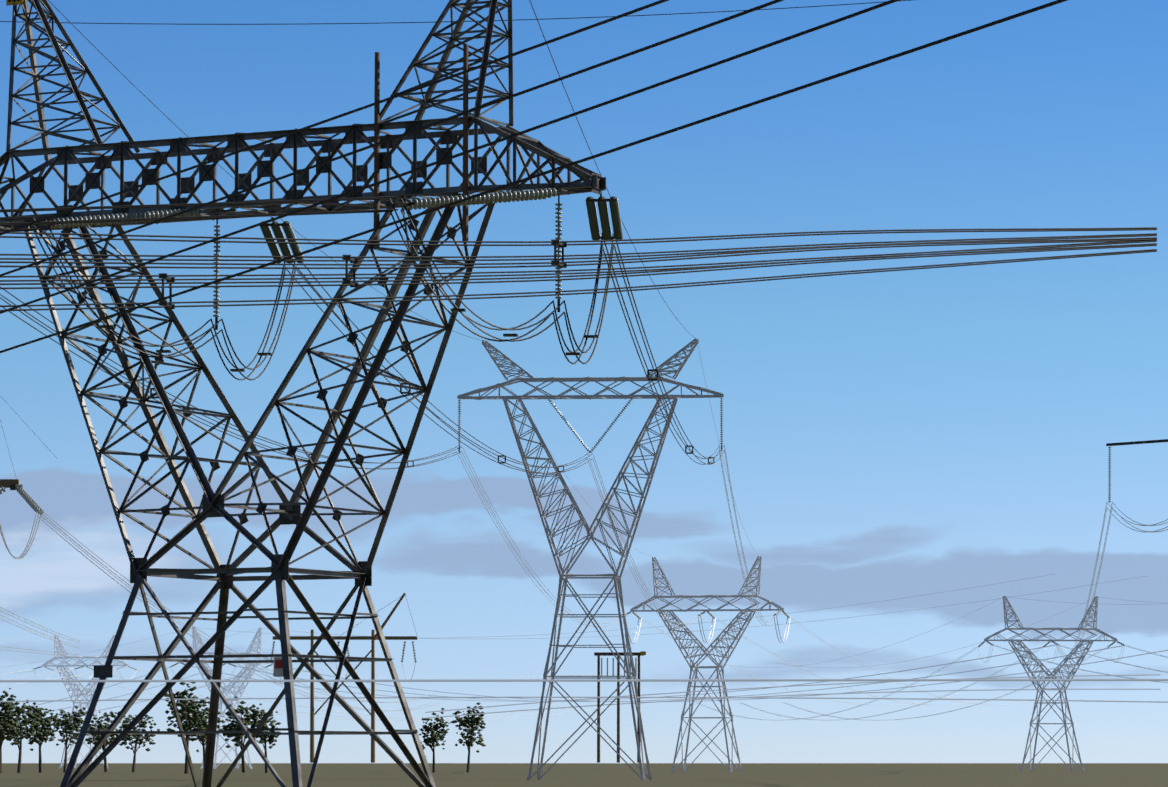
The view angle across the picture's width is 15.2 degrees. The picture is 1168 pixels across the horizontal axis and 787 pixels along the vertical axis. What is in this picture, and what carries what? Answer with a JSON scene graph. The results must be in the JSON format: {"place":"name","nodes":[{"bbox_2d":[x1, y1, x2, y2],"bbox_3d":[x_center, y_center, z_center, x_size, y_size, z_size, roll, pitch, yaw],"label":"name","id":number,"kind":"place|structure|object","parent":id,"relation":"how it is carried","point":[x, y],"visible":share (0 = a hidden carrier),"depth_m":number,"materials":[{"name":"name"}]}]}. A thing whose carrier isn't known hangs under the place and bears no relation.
{"place":"outdoors","nodes":[
{"label":"outdoors","id":0,"kind":"place"},
{"bbox_2d":[273,657,282,676],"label":"tower warning sign","id":1,"kind":"object","parent":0,"point":[277,672],"depth_m":156.53,"materials":[{"name":"metal"}]},
{"bbox_2d":[0,398,1123,675],"bbox_3d":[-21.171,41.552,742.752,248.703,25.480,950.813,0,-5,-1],"label":"insulators","id":2,"kind":"object","parent":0,"point":[30,500],"visible":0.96,"depth_m":405.96,"materials":[{"name":"grey"}]},
{"bbox_2d":[0,574,1167,720],"bbox_3d":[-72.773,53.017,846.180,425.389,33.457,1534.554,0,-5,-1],"label":"distant conductors","id":3,"kind":"object","parent":2,"relation":"on","point":[990,678],"visible":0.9,"depth_m":676.39,"materials":[{"name":"grey"}]},
{"bbox_2d":[0,763,1167,786],"bbox_3d":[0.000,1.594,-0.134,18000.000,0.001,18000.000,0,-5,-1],"label":"ground","id":4,"kind":"structure","parent":0,"point":[721,775],"depth_m":539.80,"materials":[{"name":"brown bare soil"}]},
{"bbox_2d":[0,479,18,487],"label":"timber frame","id":5,"kind":"object","parent":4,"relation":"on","point":[5,483],"visible":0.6,"depth_m":269.50,"materials":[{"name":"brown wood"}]},
{"bbox_2d":[0,688,25,772],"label":"tree","id":6,"kind":"object","parent":4,"relation":"on","point":[7,715],"visible":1,"depth_m":659.86,"materials":[{"name":"green plant"}]},
{"bbox_2d":[0,698,44,772],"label":"tree","id":7,"kind":"object","parent":4,"relation":"on","point":[33,726],"visible":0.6,"depth_m":673.78,"materials":[{"name":"green plant"}]},
{"bbox_2d":[21,708,58,772],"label":"tree","id":8,"kind":"object","parent":4,"relation":"on","point":[46,733],"visible":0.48,"depth_m":687.48,"materials":[{"name":"green plant"}]},
{"bbox_2d":[54,705,86,771],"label":"tree","id":9,"kind":"object","parent":4,"relation":"on","point":[66,721],"visible":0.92,"depth_m":708.06,"materials":[{"name":"green plant"}]},
{"bbox_2d":[42,634,127,767],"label":"transmission tower","id":10,"kind":"structure","parent":4,"relation":"on","point":[57,666],"depth_m":1204.78,"materials":[{"name":"grey metal"}]},
{"bbox_2d":[85,711,123,771],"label":"tree","id":11,"kind":"object","parent":4,"relation":"on","point":[98,736],"visible":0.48,"depth_m":748.97,"materials":[{"name":"green plant"}]},
{"bbox_2d":[111,714,159,771],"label":"tree","id":12,"kind":"object","parent":4,"relation":"on","point":[141,723],"visible":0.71,"depth_m":722.85,"materials":[{"name":"green plant"}]},
{"bbox_2d":[164,682,209,773],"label":"tree","id":13,"kind":"object","parent":4,"relation":"on","point":[184,711],"visible":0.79,"depth_m":629.38,"materials":[{"name":"green plant"}]},
{"bbox_2d":[185,703,224,766],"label":"tree","id":14,"kind":"object","parent":4,"relation":"on","point":[201,740],"visible":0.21,"depth_m":643.33,"materials":[{"name":"green plant"}]},
{"bbox_2d":[178,627,273,768],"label":"transmission tower","id":15,"kind":"structure","parent":4,"relation":"on","point":[250,647],"depth_m":1100.72,"materials":[{"name":"grey metal"}]},
{"bbox_2d":[219,696,259,772],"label":"tree","id":16,"kind":"object","parent":4,"relation":"on","point":[232,726],"visible":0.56,"depth_m":695.98,"materials":[{"name":"green plant"}]},
{"bbox_2d":[245,703,280,772],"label":"tree","id":17,"kind":"object","parent":4,"relation":"on","point":[263,738],"visible":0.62,"depth_m":670.42,"materials":[{"name":"green plant"}]},
{"bbox_2d":[0,0,605,786],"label":"tower lattice","id":18,"kind":"object","parent":4,"relation":"on","point":[586,180],"visible":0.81,"depth_m":161.48,"materials":[{"name":"metal"}]},
{"bbox_2d":[6,0,22,5],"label":"tower number plates","id":19,"kind":"object","parent":18,"relation":"attached to","point":[16,2],"visible":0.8,"depth_m":167.67,"materials":[{"name":"orange"}]},
{"bbox_2d":[94,665,112,677],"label":"tower id plate","id":20,"kind":"object","parent":18,"relation":"attached to","point":[99,670],"visible":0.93,"depth_m":159.46,"materials":[{"name":"metal"}]},
{"bbox_2d":[50,188,561,317],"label":"insulators","id":21,"kind":"object","parent":18,"relation":"attached to","point":[496,197],"visible":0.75,"depth_m":156.71,"materials":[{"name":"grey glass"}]},
{"bbox_2d":[30,121,601,588],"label":"tower gussets","id":22,"kind":"object","parent":18,"relation":"attached to","point":[292,195],"visible":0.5,"depth_m":161.77,"materials":[{"name":"metal"}]},
{"bbox_2d":[373,45,467,246],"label":"lashed poles","id":23,"kind":"object","parent":18,"relation":"attached to","point":[377,148],"visible":0.77,"depth_m":158.45,"materials":[{"name":"black metal"}]},
{"bbox_2d":[0,0,1156,379],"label":"conductors","id":24,"kind":"object","parent":18,"relation":"attached to","point":[1130,240],"visible":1,"depth_m":88.93,"materials":[{"name":"grey metal"}]},
{"bbox_2d":[10,190,1167,489],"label":"line hardware","id":25,"kind":"object","parent":18,"relation":"attached to","point":[346,280],"visible":0.67,"depth_m":157.50,"materials":[{"name":"metal"}]},
{"bbox_2d":[260,196,622,263],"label":"insulators","id":26,"kind":"object","parent":25,"relation":"attached to","point":[591,212],"visible":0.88,"depth_m":161.34,"materials":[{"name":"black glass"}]},
{"bbox_2d":[273,593,416,762],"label":"utility pole structure","id":27,"kind":"object","parent":4,"relation":"on","point":[373,637],"visible":0.88,"depth_m":360.54,"materials":[{"name":"brown wood"}]},
{"bbox_2d":[0,0,723,635],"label":"conductors","id":28,"kind":"object","parent":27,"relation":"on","point":[392,366],"visible":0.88,"depth_m":221.00,"materials":[{"name":"grey metal"}]},
{"bbox_2d":[418,708,449,772],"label":"tree","id":29,"kind":"object","parent":4,"relation":"on","point":[435,734],"visible":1,"depth_m":699.02,"materials":[{"name":"green plant"}]},
{"bbox_2d":[450,702,486,771],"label":"tree","id":30,"kind":"object","parent":4,"relation":"on","point":[472,721],"visible":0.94,"depth_m":725.93,"materials":[{"name":"green plant"}]},
{"bbox_2d":[457,339,723,779],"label":"tower lattice","id":31,"kind":"object","parent":4,"relation":"on","point":[615,577],"visible":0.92,"depth_m":405.63,"materials":[{"name":"metal"}]},
{"bbox_2d":[0,347,1167,710],"bbox_3d":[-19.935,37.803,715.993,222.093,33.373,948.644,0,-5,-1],"label":"conductors","id":32,"kind":"object","parent":31,"relation":"hanging from","point":[30,543],"visible":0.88,"depth_m":444.39,"materials":[{"name":"silver metal"}]},
{"bbox_2d":[594,652,643,762],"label":"utility pole structure","id":33,"kind":"object","parent":4,"relation":"on","point":[598,654],"visible":0.83,"depth_m":577.16,"materials":[{"name":"brown wood"}]},
{"bbox_2d":[630,556,783,771],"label":"transmission tower","id":34,"kind":"structure","parent":4,"relation":"on","point":[718,638],"depth_m":722.11,"materials":[{"name":"grey metal"}]},
{"bbox_2d":[984,596,1116,770],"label":"transmission tower","id":35,"kind":"structure","parent":4,"relation":"on","point":[1065,660],"depth_m":831.95,"materials":[{"name":"grey metal"}]},
{"bbox_2d":[0,0,1167,762],"label":"sky","id":36,"kind":"structure","parent":0,"point":[890,435],"materials":[{"name":"blue"}]}
]}

